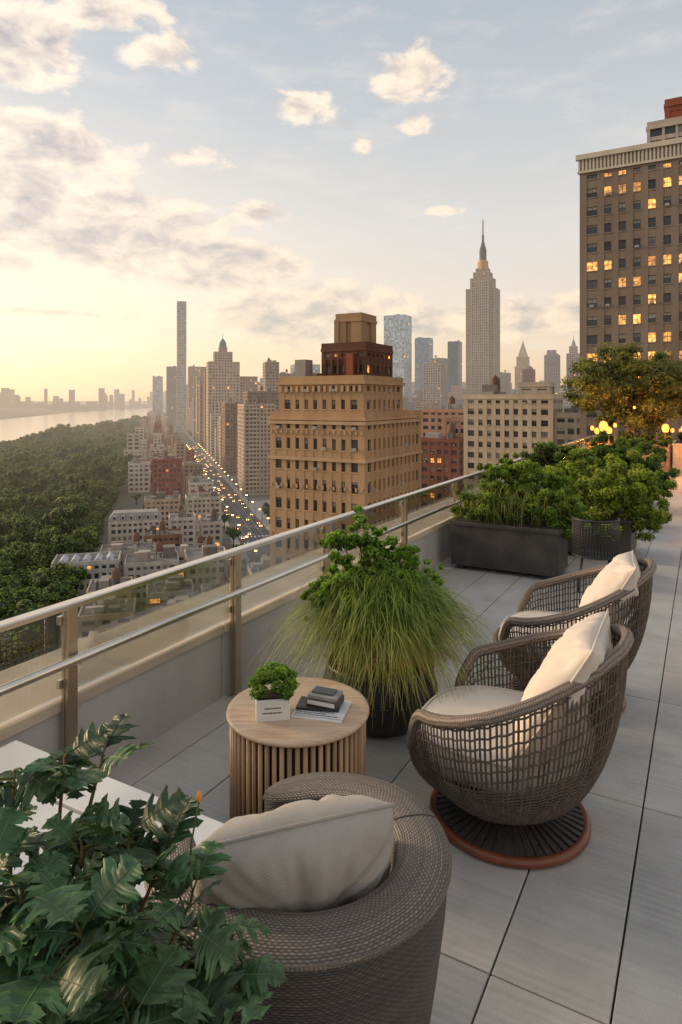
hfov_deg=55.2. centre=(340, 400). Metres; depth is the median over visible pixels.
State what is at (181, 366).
slender residential tower
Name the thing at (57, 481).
park trees
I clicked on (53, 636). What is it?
park lawn
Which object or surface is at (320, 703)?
book stack
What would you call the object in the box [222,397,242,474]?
brown apartment building
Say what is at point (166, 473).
red brick house
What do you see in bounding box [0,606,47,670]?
wire fence
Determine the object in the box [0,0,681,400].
sky
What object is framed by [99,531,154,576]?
stone building
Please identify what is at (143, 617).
railing
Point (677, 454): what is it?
box
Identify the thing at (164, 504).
stone row house
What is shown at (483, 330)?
art deco skyscraper
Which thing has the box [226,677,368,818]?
slatted side table
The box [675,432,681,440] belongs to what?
foliage
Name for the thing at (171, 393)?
dark glass tower
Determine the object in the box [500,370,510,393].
concrete office tower
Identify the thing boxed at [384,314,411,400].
glass skyscraper
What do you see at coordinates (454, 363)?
dark glass tower
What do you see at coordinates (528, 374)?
red brick tower
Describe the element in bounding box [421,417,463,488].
brick building
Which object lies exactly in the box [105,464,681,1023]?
terrace floor
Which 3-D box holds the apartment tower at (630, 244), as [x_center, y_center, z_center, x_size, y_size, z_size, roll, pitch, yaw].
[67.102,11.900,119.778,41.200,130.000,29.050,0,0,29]
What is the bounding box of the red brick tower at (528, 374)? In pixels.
[522,366,534,381]
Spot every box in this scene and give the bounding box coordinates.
[587,440,671,472]
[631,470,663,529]
[672,440,681,474]
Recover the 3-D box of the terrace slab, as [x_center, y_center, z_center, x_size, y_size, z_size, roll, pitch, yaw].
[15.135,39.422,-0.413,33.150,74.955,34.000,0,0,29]
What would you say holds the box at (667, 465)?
on the terrace floor
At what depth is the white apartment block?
190.04 m
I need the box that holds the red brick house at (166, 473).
[152,450,182,501]
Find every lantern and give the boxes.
[599,420,607,430]
[606,426,611,433]
[662,423,668,431]
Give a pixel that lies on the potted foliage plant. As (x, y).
(66, 937)
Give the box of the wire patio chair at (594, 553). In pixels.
[571,516,619,592]
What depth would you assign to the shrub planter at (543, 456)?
9.65 m
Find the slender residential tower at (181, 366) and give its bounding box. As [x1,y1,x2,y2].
[177,301,185,431]
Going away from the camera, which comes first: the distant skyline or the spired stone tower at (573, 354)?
the spired stone tower at (573, 354)
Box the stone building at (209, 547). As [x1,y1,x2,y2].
[184,535,225,562]
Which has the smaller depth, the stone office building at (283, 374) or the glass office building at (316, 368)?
the stone office building at (283, 374)
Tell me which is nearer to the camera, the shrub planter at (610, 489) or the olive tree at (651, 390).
the shrub planter at (610, 489)
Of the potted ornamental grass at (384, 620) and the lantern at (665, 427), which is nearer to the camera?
the potted ornamental grass at (384, 620)
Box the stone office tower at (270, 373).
[263,358,278,390]
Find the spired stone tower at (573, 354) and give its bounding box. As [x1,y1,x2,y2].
[566,335,579,394]
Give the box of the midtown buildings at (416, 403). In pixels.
[186,367,574,467]
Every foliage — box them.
[591,429,672,443]
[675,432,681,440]
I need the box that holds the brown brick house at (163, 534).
[144,520,182,551]
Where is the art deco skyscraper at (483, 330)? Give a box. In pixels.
[462,221,503,402]
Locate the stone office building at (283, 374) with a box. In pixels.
[279,369,294,376]
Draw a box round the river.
[0,408,163,440]
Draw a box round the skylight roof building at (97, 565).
[50,551,120,595]
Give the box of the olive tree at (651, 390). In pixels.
[558,341,681,435]
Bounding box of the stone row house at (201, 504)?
[185,485,220,531]
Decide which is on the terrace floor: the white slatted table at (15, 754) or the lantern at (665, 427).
the white slatted table at (15, 754)
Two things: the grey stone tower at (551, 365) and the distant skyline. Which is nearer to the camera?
the grey stone tower at (551, 365)
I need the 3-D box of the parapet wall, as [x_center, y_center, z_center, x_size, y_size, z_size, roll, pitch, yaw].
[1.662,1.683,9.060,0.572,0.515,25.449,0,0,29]
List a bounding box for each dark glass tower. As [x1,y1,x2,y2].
[166,366,176,425]
[448,340,461,391]
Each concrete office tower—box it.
[423,359,445,404]
[430,355,447,398]
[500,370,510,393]
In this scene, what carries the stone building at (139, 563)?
on the ground at (126, 501)
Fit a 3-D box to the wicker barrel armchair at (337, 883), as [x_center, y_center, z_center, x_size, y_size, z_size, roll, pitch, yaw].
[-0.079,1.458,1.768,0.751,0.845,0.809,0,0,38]
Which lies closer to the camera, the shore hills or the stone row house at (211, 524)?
the stone row house at (211, 524)
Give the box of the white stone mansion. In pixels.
[108,508,161,544]
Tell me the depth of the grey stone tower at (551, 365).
1170.62 m
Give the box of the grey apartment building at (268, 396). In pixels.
[243,385,278,410]
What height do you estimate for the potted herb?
0.224 m
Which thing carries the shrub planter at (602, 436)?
on the terrace floor
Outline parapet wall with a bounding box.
[0,515,458,769]
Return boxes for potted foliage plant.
[0,713,288,1023]
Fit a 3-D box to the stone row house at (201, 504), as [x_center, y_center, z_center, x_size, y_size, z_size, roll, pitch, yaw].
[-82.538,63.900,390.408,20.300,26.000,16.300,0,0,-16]
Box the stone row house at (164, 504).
[144,487,180,528]
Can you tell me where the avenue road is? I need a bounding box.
[174,426,269,545]
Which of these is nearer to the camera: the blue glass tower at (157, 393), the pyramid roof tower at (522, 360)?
the pyramid roof tower at (522, 360)
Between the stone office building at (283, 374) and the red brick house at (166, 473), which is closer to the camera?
the red brick house at (166, 473)
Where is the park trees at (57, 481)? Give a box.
[0,415,269,670]
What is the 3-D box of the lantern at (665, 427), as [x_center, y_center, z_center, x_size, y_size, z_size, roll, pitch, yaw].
[7.843,1.225,15.777,0.170,1.350,0.166,0,0,0]
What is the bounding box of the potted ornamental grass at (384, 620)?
[247,505,514,736]
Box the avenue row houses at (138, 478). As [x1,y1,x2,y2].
[78,410,229,640]
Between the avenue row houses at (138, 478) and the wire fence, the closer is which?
the wire fence
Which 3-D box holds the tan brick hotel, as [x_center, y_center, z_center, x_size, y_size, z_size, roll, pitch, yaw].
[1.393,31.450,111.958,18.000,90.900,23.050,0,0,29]
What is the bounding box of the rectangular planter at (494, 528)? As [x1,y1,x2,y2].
[441,452,587,578]
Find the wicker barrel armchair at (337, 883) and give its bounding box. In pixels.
[143,772,451,1023]
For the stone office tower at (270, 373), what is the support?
on the ground at (126, 501)
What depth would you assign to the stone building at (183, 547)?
283.00 m
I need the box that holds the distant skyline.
[0,388,165,411]
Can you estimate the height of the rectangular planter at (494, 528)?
1.303 m
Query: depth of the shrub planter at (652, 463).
11.18 m
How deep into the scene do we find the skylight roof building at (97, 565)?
248.42 m
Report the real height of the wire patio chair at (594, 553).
0.723 m
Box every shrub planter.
[511,440,596,518]
[539,446,677,553]
[564,436,680,508]
[590,430,672,473]
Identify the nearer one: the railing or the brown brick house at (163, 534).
the railing
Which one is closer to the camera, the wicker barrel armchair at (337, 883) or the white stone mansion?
the wicker barrel armchair at (337, 883)
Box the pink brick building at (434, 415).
[421,396,463,436]
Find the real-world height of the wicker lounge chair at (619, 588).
0.955 m
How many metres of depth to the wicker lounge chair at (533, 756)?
2.65 m
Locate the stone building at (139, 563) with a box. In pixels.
[124,541,178,578]
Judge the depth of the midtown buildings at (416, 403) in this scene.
997.48 m
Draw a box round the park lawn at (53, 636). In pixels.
[22,484,123,658]
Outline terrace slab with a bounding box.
[611,552,681,1023]
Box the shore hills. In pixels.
[0,403,142,418]
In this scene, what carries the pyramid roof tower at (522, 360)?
on the ground at (126, 501)
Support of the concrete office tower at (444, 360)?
on the ground at (126, 501)
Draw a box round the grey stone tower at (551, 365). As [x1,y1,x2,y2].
[544,350,559,393]
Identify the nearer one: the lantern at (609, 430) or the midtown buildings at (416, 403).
the lantern at (609, 430)
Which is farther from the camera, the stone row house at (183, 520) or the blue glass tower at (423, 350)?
the blue glass tower at (423, 350)
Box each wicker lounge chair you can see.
[406,611,633,868]
[493,550,656,721]
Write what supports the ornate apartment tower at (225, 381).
on the ground at (126, 501)
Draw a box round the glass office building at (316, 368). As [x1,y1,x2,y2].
[290,364,319,372]
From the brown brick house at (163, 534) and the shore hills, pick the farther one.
the shore hills
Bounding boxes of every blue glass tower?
[153,376,162,425]
[415,337,432,394]
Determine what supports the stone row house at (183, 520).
on the ground at (126, 501)
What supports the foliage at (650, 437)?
on the box at (667, 465)
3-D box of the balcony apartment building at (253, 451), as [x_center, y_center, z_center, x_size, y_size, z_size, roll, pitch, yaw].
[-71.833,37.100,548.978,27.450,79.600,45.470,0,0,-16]
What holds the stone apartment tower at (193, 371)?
on the ground at (126, 501)
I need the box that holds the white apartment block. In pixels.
[463,375,579,474]
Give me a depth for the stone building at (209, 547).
259.42 m
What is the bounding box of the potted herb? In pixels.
[246,661,299,721]
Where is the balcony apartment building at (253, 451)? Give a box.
[238,397,275,495]
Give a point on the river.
(13, 429)
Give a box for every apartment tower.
[188,365,198,433]
[198,379,203,446]
[206,337,257,455]
[576,96,681,463]
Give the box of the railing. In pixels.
[0,434,598,751]
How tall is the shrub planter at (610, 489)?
1.312 m
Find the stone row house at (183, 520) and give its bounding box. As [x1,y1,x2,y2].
[169,504,195,545]
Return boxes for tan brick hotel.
[267,312,422,535]
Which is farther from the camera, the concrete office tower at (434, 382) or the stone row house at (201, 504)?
the concrete office tower at (434, 382)
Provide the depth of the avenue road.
471.16 m
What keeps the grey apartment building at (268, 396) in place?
on the ground at (126, 501)
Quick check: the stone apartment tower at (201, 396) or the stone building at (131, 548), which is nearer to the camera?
the stone building at (131, 548)
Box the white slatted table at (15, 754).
[0,740,223,959]
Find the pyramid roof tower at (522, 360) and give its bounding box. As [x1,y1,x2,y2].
[515,342,529,389]
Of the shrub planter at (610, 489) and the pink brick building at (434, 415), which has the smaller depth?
the shrub planter at (610, 489)
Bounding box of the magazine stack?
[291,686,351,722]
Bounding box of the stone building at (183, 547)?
[175,534,204,564]
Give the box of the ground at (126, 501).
[0,401,269,648]
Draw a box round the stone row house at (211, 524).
[199,508,222,546]

